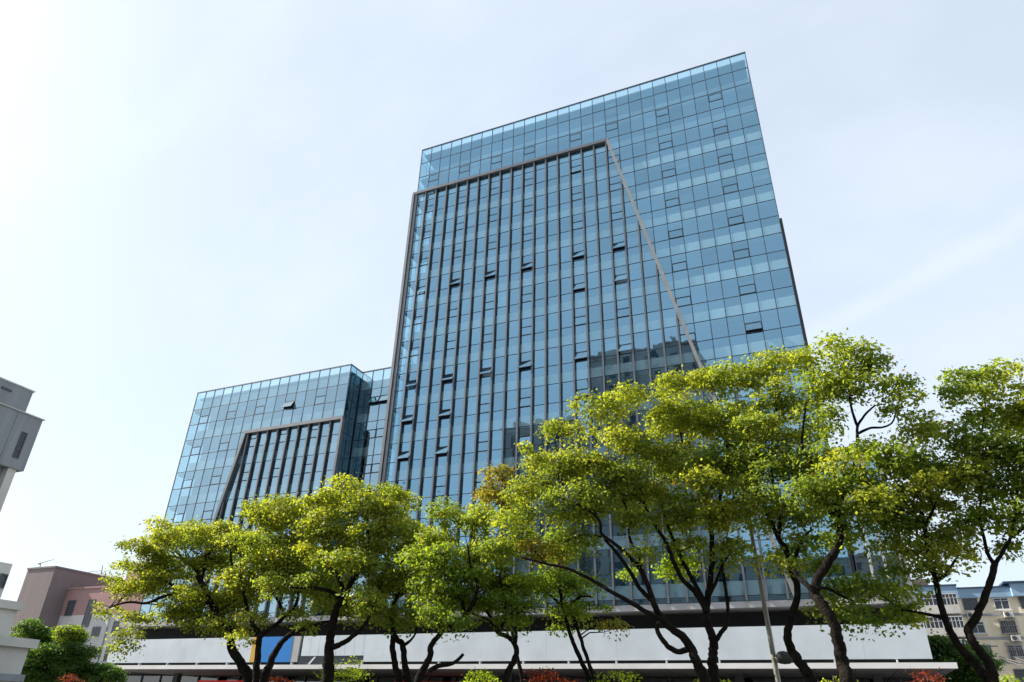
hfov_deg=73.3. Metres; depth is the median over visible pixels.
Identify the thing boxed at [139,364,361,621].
office wing
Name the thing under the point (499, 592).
street tree
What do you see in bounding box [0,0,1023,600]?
sky
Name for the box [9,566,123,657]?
mauve building
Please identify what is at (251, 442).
awning window
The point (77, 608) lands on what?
pink building
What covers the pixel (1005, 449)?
street tree
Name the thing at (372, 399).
awning window
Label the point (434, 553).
street tree
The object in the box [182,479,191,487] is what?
awning window
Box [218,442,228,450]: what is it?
awning window
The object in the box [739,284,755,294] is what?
awning window
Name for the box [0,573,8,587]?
window
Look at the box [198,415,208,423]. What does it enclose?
awning window
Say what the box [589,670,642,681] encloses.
green bush
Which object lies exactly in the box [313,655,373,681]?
green bush
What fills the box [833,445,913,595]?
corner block
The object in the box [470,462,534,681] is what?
street tree
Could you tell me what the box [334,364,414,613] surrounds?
glass link
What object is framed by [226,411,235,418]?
awning window
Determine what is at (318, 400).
awning window
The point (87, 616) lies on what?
window
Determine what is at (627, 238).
office tower
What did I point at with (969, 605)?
window
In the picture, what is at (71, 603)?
window
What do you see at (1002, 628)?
window
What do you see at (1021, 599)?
window
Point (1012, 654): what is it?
window
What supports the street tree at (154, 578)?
on the planting strip
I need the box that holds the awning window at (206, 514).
[202,511,212,519]
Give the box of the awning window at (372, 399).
[367,396,379,402]
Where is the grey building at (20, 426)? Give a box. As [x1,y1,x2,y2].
[0,377,44,511]
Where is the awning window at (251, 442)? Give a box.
[247,438,255,446]
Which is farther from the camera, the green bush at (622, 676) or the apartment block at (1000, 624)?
the apartment block at (1000, 624)
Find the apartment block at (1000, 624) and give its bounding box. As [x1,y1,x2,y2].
[911,579,1023,681]
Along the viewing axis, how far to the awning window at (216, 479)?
77.10 m
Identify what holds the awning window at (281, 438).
in the office wing
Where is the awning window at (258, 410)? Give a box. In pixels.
[254,406,264,414]
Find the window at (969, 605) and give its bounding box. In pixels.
[962,598,977,611]
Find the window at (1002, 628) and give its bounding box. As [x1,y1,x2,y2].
[999,620,1017,633]
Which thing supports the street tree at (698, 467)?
on the planting strip
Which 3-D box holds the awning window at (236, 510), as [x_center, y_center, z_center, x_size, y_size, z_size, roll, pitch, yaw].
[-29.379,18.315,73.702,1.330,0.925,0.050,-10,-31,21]
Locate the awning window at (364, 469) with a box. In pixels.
[360,464,370,473]
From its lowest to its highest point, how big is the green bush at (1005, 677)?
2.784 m
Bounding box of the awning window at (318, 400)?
[314,396,324,404]
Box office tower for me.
[365,52,859,612]
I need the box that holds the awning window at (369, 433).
[364,429,375,438]
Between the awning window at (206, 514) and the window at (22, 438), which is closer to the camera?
the window at (22, 438)
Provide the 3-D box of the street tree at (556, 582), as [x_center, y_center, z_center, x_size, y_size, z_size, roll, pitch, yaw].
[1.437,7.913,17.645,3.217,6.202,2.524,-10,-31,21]
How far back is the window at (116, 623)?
95.26 m
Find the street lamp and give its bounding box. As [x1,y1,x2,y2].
[710,382,792,681]
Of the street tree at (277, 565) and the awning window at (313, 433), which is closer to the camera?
the street tree at (277, 565)
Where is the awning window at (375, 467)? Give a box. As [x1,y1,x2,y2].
[371,463,379,472]
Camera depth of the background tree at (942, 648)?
48.25 m
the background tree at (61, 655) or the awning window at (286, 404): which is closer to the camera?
the background tree at (61, 655)
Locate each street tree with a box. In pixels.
[91,512,273,681]
[208,491,340,681]
[283,472,413,681]
[355,481,455,681]
[393,491,502,681]
[445,498,543,681]
[463,379,709,681]
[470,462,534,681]
[506,526,632,681]
[607,356,768,681]
[713,345,843,681]
[771,327,937,681]
[829,407,996,681]
[928,354,1023,681]
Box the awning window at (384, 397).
[378,395,387,401]
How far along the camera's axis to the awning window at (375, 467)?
71.96 m
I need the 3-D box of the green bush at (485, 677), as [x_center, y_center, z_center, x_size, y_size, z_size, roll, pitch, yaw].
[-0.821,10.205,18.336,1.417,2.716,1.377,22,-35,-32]
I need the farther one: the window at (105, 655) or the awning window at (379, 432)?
the window at (105, 655)
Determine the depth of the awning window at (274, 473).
74.15 m
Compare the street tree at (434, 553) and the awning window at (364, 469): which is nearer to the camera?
the street tree at (434, 553)
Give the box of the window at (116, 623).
[110,621,123,633]
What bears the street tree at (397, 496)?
on the planting strip
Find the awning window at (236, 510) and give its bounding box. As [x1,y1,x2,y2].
[232,508,240,516]
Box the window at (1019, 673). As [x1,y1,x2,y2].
[1013,669,1023,681]
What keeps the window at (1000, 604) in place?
in the apartment block at (1000, 624)
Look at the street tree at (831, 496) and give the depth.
14.28 m
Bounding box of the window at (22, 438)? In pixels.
[12,431,27,458]
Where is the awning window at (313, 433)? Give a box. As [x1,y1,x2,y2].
[309,429,317,437]
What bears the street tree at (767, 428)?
on the planting strip
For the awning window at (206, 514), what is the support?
in the office wing
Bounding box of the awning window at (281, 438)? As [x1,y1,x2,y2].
[277,434,285,442]
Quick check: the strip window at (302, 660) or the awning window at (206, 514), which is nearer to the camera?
the strip window at (302, 660)
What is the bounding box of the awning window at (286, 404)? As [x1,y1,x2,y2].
[281,401,293,407]
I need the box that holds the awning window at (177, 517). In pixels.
[173,514,182,522]
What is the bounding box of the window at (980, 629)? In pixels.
[973,621,987,634]
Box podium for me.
[107,596,957,681]
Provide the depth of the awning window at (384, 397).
75.53 m
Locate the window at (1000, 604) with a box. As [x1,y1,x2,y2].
[992,597,1012,610]
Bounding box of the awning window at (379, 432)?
[376,428,383,436]
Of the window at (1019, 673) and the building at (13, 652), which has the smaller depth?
the building at (13, 652)
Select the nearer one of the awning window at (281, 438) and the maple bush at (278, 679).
the maple bush at (278, 679)
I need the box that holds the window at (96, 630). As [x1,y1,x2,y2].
[90,627,100,635]
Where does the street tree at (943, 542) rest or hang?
on the planting strip
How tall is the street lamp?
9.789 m
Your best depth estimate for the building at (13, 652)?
27.38 m
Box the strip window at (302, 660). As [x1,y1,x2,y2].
[298,656,363,664]
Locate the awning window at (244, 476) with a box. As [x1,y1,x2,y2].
[240,472,248,480]
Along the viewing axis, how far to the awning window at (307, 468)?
72.66 m
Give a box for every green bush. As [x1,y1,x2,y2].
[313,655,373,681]
[463,667,501,681]
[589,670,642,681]
[821,675,857,681]
[999,674,1023,681]
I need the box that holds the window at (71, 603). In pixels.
[64,600,76,615]
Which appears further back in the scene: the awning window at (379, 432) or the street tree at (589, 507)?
the awning window at (379, 432)
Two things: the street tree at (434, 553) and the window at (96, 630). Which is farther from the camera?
the window at (96, 630)
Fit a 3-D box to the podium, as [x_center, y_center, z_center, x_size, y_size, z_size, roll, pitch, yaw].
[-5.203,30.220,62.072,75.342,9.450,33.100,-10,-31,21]
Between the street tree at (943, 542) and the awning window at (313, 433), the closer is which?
the street tree at (943, 542)
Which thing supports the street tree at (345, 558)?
on the planting strip
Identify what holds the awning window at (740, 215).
in the office tower
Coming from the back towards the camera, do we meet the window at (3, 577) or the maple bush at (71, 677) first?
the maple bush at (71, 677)
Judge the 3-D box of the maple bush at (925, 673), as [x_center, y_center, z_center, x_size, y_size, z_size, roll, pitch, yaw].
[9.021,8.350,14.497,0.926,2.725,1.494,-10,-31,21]
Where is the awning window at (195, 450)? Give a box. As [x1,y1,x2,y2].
[190,447,199,454]
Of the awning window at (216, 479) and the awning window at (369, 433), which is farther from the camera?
the awning window at (216, 479)
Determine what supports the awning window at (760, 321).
in the office tower
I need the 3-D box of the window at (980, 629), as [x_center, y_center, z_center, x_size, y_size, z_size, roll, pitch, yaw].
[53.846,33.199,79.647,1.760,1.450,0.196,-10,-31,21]
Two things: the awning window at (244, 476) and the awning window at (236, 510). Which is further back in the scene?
the awning window at (244, 476)
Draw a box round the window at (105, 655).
[103,647,109,660]
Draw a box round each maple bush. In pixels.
[56,672,84,681]
[268,674,293,681]
[523,666,579,681]
[905,666,945,681]
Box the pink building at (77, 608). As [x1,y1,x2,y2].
[55,570,143,664]
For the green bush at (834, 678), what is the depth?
15.91 m
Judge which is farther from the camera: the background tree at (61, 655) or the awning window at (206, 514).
the awning window at (206, 514)
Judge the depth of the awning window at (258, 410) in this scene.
79.40 m
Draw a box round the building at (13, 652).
[0,562,39,681]
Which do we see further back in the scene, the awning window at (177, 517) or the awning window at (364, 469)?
the awning window at (177, 517)
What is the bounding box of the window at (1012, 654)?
[1006,644,1023,658]
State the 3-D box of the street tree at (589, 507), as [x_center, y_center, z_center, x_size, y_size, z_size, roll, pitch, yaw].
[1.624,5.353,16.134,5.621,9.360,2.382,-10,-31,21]
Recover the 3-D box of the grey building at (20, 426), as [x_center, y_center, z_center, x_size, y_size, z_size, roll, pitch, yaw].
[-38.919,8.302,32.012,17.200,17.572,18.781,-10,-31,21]
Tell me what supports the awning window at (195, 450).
in the office wing
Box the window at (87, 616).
[81,599,95,626]
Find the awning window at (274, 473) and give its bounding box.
[271,468,279,476]
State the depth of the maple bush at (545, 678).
18.01 m
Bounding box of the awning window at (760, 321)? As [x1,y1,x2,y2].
[745,321,761,330]
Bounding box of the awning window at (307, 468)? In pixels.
[303,464,311,472]
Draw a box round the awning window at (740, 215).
[728,215,743,225]
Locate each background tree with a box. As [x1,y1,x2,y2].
[10,616,102,681]
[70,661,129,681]
[927,631,1004,681]
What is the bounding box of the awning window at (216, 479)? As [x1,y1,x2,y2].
[210,476,220,484]
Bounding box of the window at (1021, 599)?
[1018,597,1023,609]

